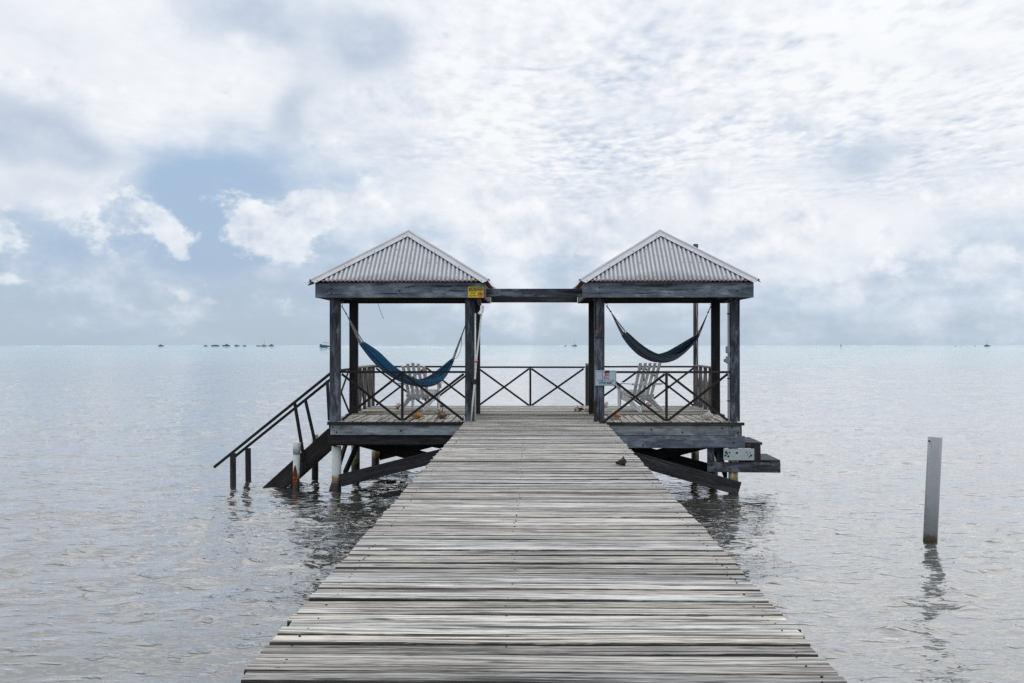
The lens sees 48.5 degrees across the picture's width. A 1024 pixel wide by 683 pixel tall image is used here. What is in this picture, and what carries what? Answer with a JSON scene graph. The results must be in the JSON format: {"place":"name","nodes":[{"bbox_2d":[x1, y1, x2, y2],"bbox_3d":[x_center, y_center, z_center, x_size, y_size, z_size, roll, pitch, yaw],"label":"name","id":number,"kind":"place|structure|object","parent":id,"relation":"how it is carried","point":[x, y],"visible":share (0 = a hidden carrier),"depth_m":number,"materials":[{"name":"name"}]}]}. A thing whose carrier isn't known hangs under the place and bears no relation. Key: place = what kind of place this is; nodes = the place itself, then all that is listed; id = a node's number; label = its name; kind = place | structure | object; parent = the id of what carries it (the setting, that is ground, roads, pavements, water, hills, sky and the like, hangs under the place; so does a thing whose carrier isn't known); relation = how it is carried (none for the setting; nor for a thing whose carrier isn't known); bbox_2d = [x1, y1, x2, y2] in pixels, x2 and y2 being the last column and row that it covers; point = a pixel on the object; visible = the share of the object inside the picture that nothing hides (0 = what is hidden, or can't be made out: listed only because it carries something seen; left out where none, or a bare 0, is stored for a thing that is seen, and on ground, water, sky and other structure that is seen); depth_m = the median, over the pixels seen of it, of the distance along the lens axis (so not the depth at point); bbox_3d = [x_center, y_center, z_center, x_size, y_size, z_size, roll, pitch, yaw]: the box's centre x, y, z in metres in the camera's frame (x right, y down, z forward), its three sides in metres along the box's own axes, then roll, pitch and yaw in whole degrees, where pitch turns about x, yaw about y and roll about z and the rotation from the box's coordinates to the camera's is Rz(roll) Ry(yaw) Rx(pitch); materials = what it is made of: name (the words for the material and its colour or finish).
{"place":"outdoors","nodes":[
{"label":"outdoors","id":0,"kind":"place"},
{"bbox_2d":[0,345,1023,682],"bbox_3d":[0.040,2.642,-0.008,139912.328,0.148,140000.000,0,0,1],"label":"water","id":1,"kind":"structure","parent":0,"point":[142,539],"depth_m":19.46,"materials":[{"name":"grey liquid"}]},
{"bbox_2d":[292,442,300,490],"bbox_3d":[-3.949,2.733,20.811,0.170,1.773,0.138,0,0,1],"label":"pipe pile","id":2,"kind":"object","parent":1,"relation":"in","point":[296,460],"visible":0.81,"depth_m":20.76,"materials":[{"name":"plastic"}]},
{"bbox_2d":[312,434,317,479],"bbox_3d":[-3.841,2.717,22.189,0.130,1.810,0.130,0,0,1],"label":"pipe pile","id":3,"kind":"object","parent":1,"relation":"in","point":[315,472],"visible":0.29,"depth_m":22.14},
{"bbox_2d":[320,342,329,347],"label":"speedboat","id":4,"kind":"object","parent":1,"relation":"on","point":[324,346],"visible":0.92,"depth_m":1052.36,"materials":[{"name":"teal paint"}]},
{"bbox_2d":[327,347,484,347],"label":"wake foam","id":5,"kind":"object","parent":1,"relation":"on","point":[411,347],"visible":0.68,"depth_m":1050.61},
{"bbox_2d":[327,406,744,493],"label":"pier platform","id":6,"kind":"structure","parent":1,"relation":"in","point":[384,434],"depth_m":20.33,"materials":[{"name":"grey wood"}]},
{"bbox_2d":[213,372,332,487],"bbox_3d":[-4.356,2.083,21.530,2.327,3.075,1.087,0,0,1],"label":"sea stair","id":7,"kind":"object","parent":6,"relation":"attached to","point":[315,452],"visible":0.66,"depth_m":21.05,"materials":[{"name":"black wood"}]},
{"bbox_2d":[341,368,350,412],"bbox_3d":[-3.215,0.974,21.422,0.057,0.908,1.880,0,0,1],"label":"railing","id":8,"kind":"object","parent":6,"relation":"on","point":[348,369],"visible":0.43,"depth_m":21.81,"materials":[{"name":"grey wood"}]},
{"bbox_2d":[358,365,375,410],"bbox_3d":[-3.108,0.974,23.941,0.133,0.928,2.710,0,0,1],"label":"railing","id":9,"kind":"object","parent":6,"relation":"on","point":[366,382],"visible":0.73,"depth_m":24.13,"materials":[{"name":"grey wood"}]},
{"bbox_2d":[363,410,382,411],"bbox_3d":[-2.793,1.398,22.852,0.383,0.031,0.261,0,0,-14],"label":"loose board","id":10,"kind":"object","parent":6,"relation":"on","point":[372,410],"visible":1,"depth_m":22.79,"materials":[{"name":"wood"}]},
{"bbox_2d":[308,230,494,420],"bbox_3d":[-1.950,-0.345,21.462,3.279,3.533,3.133,0,0,1],"label":"hut","id":11,"kind":"object","parent":6,"relation":"on","point":[408,266],"visible":0.99,"depth_m":20.27,"materials":[{"name":"metal"}]},
{"bbox_2d":[341,303,464,386],"bbox_3d":[-1.946,0.059,21.433,3.049,1.620,0.415,0,0,-41],"label":"hammock","id":12,"kind":"object","parent":11,"relation":"hanging from","point":[379,360],"visible":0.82,"depth_m":21.12,"materials":[{"name":"blue fabric"}]},
{"bbox_2d":[474,313,475,420],"bbox_3d":[-0.652,0.457,20.180,0.027,1.920,0.028,0,0,1],"label":"water pipe","id":13,"kind":"object","parent":11,"relation":"attached to","point":[474,364],"visible":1,"depth_m":20.17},
{"bbox_2d":[468,287,483,297],"bbox_3d":[-0.637,-0.867,20.008,0.272,0.190,0.011,0,0,1],"label":"caution sign","id":14,"kind":"object","parent":11,"relation":"attached to","point":[475,292],"visible":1,"depth_m":20.01,"materials":[{"name":"yellow metal"}]},
{"bbox_2d":[486,289,581,296],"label":"tie beam","id":15,"kind":"structure","parent":11,"relation":"attached to","point":[533,292],"depth_m":20.30,"materials":[{"name":"grey wood"}]},
{"bbox_2d":[491,297,576,302],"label":"tie beam","id":16,"kind":"structure","parent":11,"relation":"attached to","point":[533,299],"depth_m":22.64,"materials":[{"name":"black wood"}]},
{"bbox_2d":[340,371,464,420],"bbox_3d":[-1.952,0.974,20.337,2.237,0.898,0.058,0,0,1],"label":"railing","id":17,"kind":"object","parent":6,"relation":"on","point":[402,374],"visible":1,"depth_m":20.32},
{"bbox_2d":[412,412,423,419],"bbox_3d":[-1.736,1.348,20.865,0.231,0.192,0.167,0,0,20],"label":"conch shell","id":18,"kind":"object","parent":6,"relation":"on","point":[416,415],"visible":0.73,"depth_m":20.83},
{"bbox_2d":[375,366,464,405],"bbox_3d":[-1.917,0.988,25.319,2.270,0.898,0.058,0,0,1],"label":"railing","id":19,"kind":"object","parent":6,"relation":"on","point":[428,369],"visible":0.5,"depth_m":25.30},
{"bbox_2d":[398,363,443,411],"bbox_3d":[-1.912,0.923,23.503,0.755,0.989,0.971,0,0,15],"label":"garden chair","id":20,"kind":"object","parent":6,"relation":"on","point":[413,394],"visible":0.66,"depth_m":23.38,"materials":[{"name":"grey paint"}]},
{"bbox_2d":[434,408,448,418],"bbox_3d":[-1.276,1.344,20.965,0.224,0.298,0.247,0,0,31],"label":"conch shell","id":21,"kind":"object","parent":6,"relation":"on","point":[441,415],"visible":0.99,"depth_m":20.93},
{"bbox_2d":[470,306,483,420],"bbox_3d":[-0.609,0.392,20.111,0.251,2.051,0.137,0,0,42],"label":"shower pipe","id":22,"kind":"object","parent":6,"relation":"on","point":[481,311],"visible":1,"depth_m":20.10,"materials":[{"name":"white plastic"}]},
{"bbox_2d":[480,366,584,405],"bbox_3d":[0.428,0.994,25.273,2.380,0.887,0.058,0,0,1],"label":"railing","id":23,"kind":"object","parent":6,"relation":"on","point":[539,374],"visible":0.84,"depth_m":25.25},
{"bbox_2d":[574,405,583,411],"bbox_3d":[1.345,1.362,23.055,0.219,0.175,0.182,0,0,15],"label":"conch shell","id":24,"kind":"object","parent":6,"relation":"on","point":[577,408],"visible":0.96,"depth_m":23.03},
{"bbox_2d":[585,363,587,405],"bbox_3d":[1.672,0.958,25.251,0.088,0.945,0.087,0,0,1],"label":"railing post","id":25,"kind":"object","parent":6,"relation":"on","point":[586,384],"visible":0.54,"depth_m":25.21,"materials":[{"name":"grey wood"}]},
{"bbox_2d":[609,410,621,419],"bbox_3d":[1.861,1.351,20.735,0.204,0.198,0.251,0,0,-43],"label":"conch shell","id":26,"kind":"object","parent":6,"relation":"on","point":[616,416],"visible":0.83,"depth_m":20.71},
{"bbox_2d":[616,363,663,411],"bbox_3d":[2.635,0.922,23.316,0.755,0.990,0.971,0,0,-23],"label":"garden chair","id":27,"kind":"object","parent":6,"relation":"on","point":[624,395],"visible":0.83,"depth_m":23.15,"materials":[{"name":"grey paint"}]},
{"bbox_2d":[604,366,694,405],"bbox_3d":[2.882,0.987,25.227,2.330,0.898,0.057,0,0,1],"label":"railing","id":28,"kind":"object","parent":6,"relation":"on","point":[663,382],"visible":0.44,"depth_m":25.21,"materials":[{"name":"black wood"}]},
{"bbox_2d":[573,229,759,421],"bbox_3d":[2.774,-0.346,21.373,3.258,3.532,3.132,0,0,1],"label":"hut","id":29,"kind":"object","parent":6,"relation":"on","point":[659,266],"visible":0.99,"depth_m":20.18,"materials":[{"name":"metal"}]},
{"bbox_2d":[595,370,615,385],"bbox_3d":[1.658,0.648,20.138,0.375,0.273,0.012,0,0,1],"label":"swim sign","id":30,"kind":"object","parent":29,"relation":"attached to","point":[605,377],"visible":1,"depth_m":20.14,"materials":[{"name":"white plastic"}]},
{"bbox_2d":[605,303,710,362],"bbox_3d":[2.766,-0.170,21.328,2.978,1.144,0.396,0,0,-42],"label":"hammock","id":31,"kind":"object","parent":29,"relation":"hanging from","point":[644,352],"visible":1,"depth_m":21.11,"materials":[{"name":"fabric"}]},
{"bbox_2d":[727,299,729,419],"bbox_3d":[3.841,0.322,20.201,0.042,2.150,0.038,0,0,1],"label":"conduit","id":32,"kind":"object","parent":29,"relation":"attached to","point":[728,378],"visible":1,"depth_m":20.19,"materials":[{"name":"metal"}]},
{"bbox_2d":[723,356,729,362],"bbox_3d":[3.801,0.326,20.141,0.110,0.125,0.091,0,0,1],"label":"electric box","id":33,"kind":"object","parent":32,"relation":"attached to","point":[727,360],"visible":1,"depth_m":20.10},
{"bbox_2d":[606,371,729,420],"bbox_3d":[2.751,0.974,20.249,2.225,0.897,0.058,0,0,1],"label":"railing","id":34,"kind":"object","parent":6,"relation":"on","point":[666,374],"visible":0.98,"depth_m":20.23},
{"bbox_2d":[694,365,710,411],"bbox_3d":[4.051,0.973,23.805,0.133,0.928,2.712,0,0,1],"label":"railing","id":35,"kind":"object","parent":6,"relation":"on","point":[703,383],"visible":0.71,"depth_m":23.86,"materials":[{"name":"grey wood"}]},
{"bbox_2d":[700,409,713,419],"bbox_3d":[3.546,1.342,20.656,0.238,0.230,0.187,0,0,43],"label":"conch shell","id":36,"kind":"object","parent":6,"relation":"on","point":[708,415],"visible":1,"depth_m":20.59},
{"bbox_2d":[707,437,780,472],"bbox_3d":[4.132,2.066,20.815,1.297,0.536,1.362,0,0,1],"label":"boarding step","id":37,"kind":"object","parent":6,"relation":"attached to","point":[753,459],"visible":0.93,"depth_m":20.22,"materials":[{"name":"wood"}]},
{"bbox_2d":[241,422,846,682],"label":"pier","id":38,"kind":"structure","parent":1,"relation":"in","point":[527,552],"depth_m":6.33,"materials":[{"name":"grey wood"}]},
{"bbox_2d":[615,456,626,465],"bbox_3d":[1.239,1.353,12.857,0.126,0.130,0.105,0,0,29],"label":"conch shell","id":39,"kind":"object","parent":38,"relation":"on","point":[622,461],"visible":1,"depth_m":12.82},
{"bbox_2d":[693,244,698,405],"bbox_3d":[4.166,0.721,25.507,0.243,5.820,0.130,0,0,42],"label":"lamp pole","id":40,"kind":"object","parent":1,"relation":"in","point":[695,332],"visible":0.4,"depth_m":25.50,"materials":[{"name":"grey metal"}]},
{"bbox_2d":[923,436,942,541],"bbox_3d":[5.649,2.446,15.339,0.300,2.324,0.187,0,0,1],"label":"lone pole","id":41,"kind":"object","parent":1,"relation":"in","point":[932,488],"visible":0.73,"depth_m":15.26,"materials":[{"name":"plastic"}]},
{"bbox_2d":[0,0,1023,344],"label":"sky","id":42,"kind":"structure","parent":0,"point":[173,172],"materials":[{"name":"white"}]}
]}

